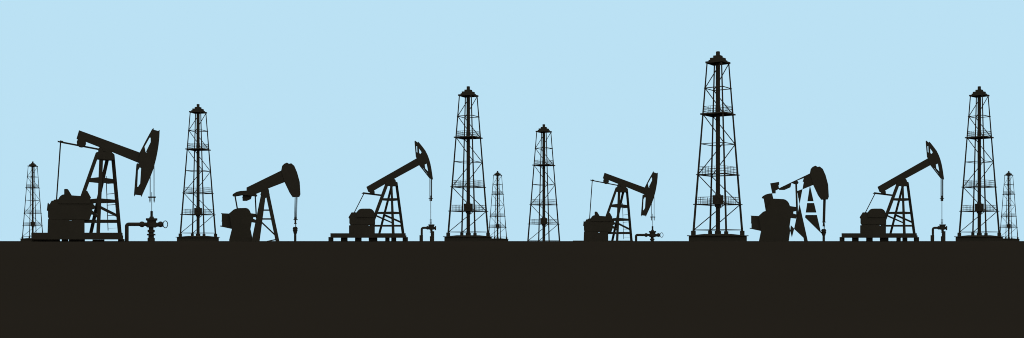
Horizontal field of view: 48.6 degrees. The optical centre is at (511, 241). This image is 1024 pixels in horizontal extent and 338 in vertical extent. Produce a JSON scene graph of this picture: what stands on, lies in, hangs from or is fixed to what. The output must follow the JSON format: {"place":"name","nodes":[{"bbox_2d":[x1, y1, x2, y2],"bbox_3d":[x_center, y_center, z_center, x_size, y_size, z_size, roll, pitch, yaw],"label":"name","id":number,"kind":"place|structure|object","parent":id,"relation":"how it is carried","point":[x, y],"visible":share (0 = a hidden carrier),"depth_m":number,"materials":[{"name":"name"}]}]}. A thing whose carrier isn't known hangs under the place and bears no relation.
{"place":"outdoors","nodes":[
{"label":"outdoors","id":0,"kind":"place"},
{"bbox_2d":[0,241,1023,337],"bbox_3d":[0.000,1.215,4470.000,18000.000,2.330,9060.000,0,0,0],"label":"ground","id":1,"kind":"structure","parent":0,"point":[534,289],"depth_m":28.96,"materials":[{"name":"soil"}]},
{"bbox_2d":[20,161,42,240],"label":"derrick","id":2,"kind":"object","parent":1,"relation":"on","point":[32,165],"visible":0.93,"depth_m":597.58,"materials":[{"name":"black metal"}]},
{"bbox_2d":[31,128,159,241],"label":"pumpjack","id":3,"kind":"object","parent":1,"relation":"on","point":[69,215],"visible":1,"depth_m":99.28,"materials":[{"name":"black metal"}]},
{"bbox_2d":[125,211,167,241],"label":"wellhead","id":4,"kind":"object","parent":1,"relation":"on","point":[151,224],"visible":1,"depth_m":101.36,"materials":[{"name":"paint"}]},
{"bbox_2d":[176,104,219,240],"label":"derrick","id":5,"kind":"object","parent":1,"relation":"on","point":[198,110],"visible":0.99,"depth_m":347.00,"materials":[{"name":"black metal"}]},
{"bbox_2d":[220,163,299,241],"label":"pumpjack","id":6,"kind":"object","parent":1,"relation":"on","point":[238,221],"visible":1,"depth_m":117.32,"materials":[{"name":"black metal"}]},
{"bbox_2d":[293,227,297,241],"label":"wellhead","id":7,"kind":"object","parent":1,"relation":"on","point":[295,230],"visible":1,"depth_m":118.61,"materials":[{"name":"paint"}]},
{"bbox_2d":[328,141,432,241],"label":"pumpjack","id":8,"kind":"object","parent":1,"relation":"on","point":[360,222],"visible":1,"depth_m":102.27,"materials":[{"name":"black metal"}]},
{"bbox_2d":[419,223,435,241],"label":"wellhead","id":9,"kind":"object","parent":1,"relation":"on","point":[430,227],"visible":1,"depth_m":103.36,"materials":[{"name":"paint"}]},
{"bbox_2d":[443,86,492,240],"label":"derrick","id":10,"kind":"object","parent":1,"relation":"on","point":[467,93],"visible":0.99,"depth_m":307.20,"materials":[{"name":"black metal"}]},
{"bbox_2d":[488,171,507,240],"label":"derrick","id":11,"kind":"object","parent":1,"relation":"on","point":[497,214],"visible":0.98,"depth_m":678.38,"materials":[{"name":"black metal"}]},
{"bbox_2d":[527,124,559,240],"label":"derrick","id":12,"kind":"object","parent":1,"relation":"on","point":[543,130],"visible":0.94,"depth_m":384.86,"materials":[{"name":"black metal"}]},
{"bbox_2d":[583,171,657,240],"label":"pumpjack","id":13,"kind":"object","parent":1,"relation":"on","point":[595,224],"visible":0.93,"depth_m":150.33,"materials":[{"name":"black metal"}]},
{"bbox_2d":[635,226,662,240],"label":"wellhead","id":14,"kind":"object","parent":1,"relation":"on","point":[652,234],"visible":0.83,"depth_m":150.48,"materials":[{"name":"paint"}]},
{"bbox_2d":[687,51,748,240],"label":"derrick","id":15,"kind":"object","parent":1,"relation":"on","point":[717,60],"visible":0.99,"depth_m":250.50,"materials":[{"name":"metal"}]},
{"bbox_2d":[750,166,828,241],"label":"pumpjack","id":16,"kind":"object","parent":1,"relation":"on","point":[771,223],"visible":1,"depth_m":117.22,"materials":[{"name":"black metal"}]},
{"bbox_2d":[821,229,825,241],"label":"wellhead","id":17,"kind":"object","parent":1,"relation":"on","point":[823,232],"visible":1,"depth_m":117.02,"materials":[{"name":"paint"}]},
{"bbox_2d":[840,141,943,241],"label":"pumpjack","id":18,"kind":"object","parent":1,"relation":"on","point":[871,222],"visible":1,"depth_m":102.22,"materials":[{"name":"black metal"}]},
{"bbox_2d":[931,223,946,241],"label":"wellhead","id":19,"kind":"object","parent":1,"relation":"on","point":[941,227],"visible":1,"depth_m":101.56,"materials":[{"name":"paint"}]},
{"bbox_2d":[954,86,1003,240],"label":"derrick","id":20,"kind":"object","parent":1,"relation":"on","point":[979,93],"visible":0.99,"depth_m":307.56,"materials":[{"name":"black metal"}]},
{"bbox_2d":[1000,171,1019,240],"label":"derrick","id":21,"kind":"object","parent":1,"relation":"on","point":[1009,200],"visible":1,"depth_m":679.72,"materials":[{"name":"black metal"}]},
{"bbox_2d":[0,0,1023,240],"label":"sky","id":22,"kind":"structure","parent":0,"point":[342,92],"materials":[{"name":"blue"}]}
]}

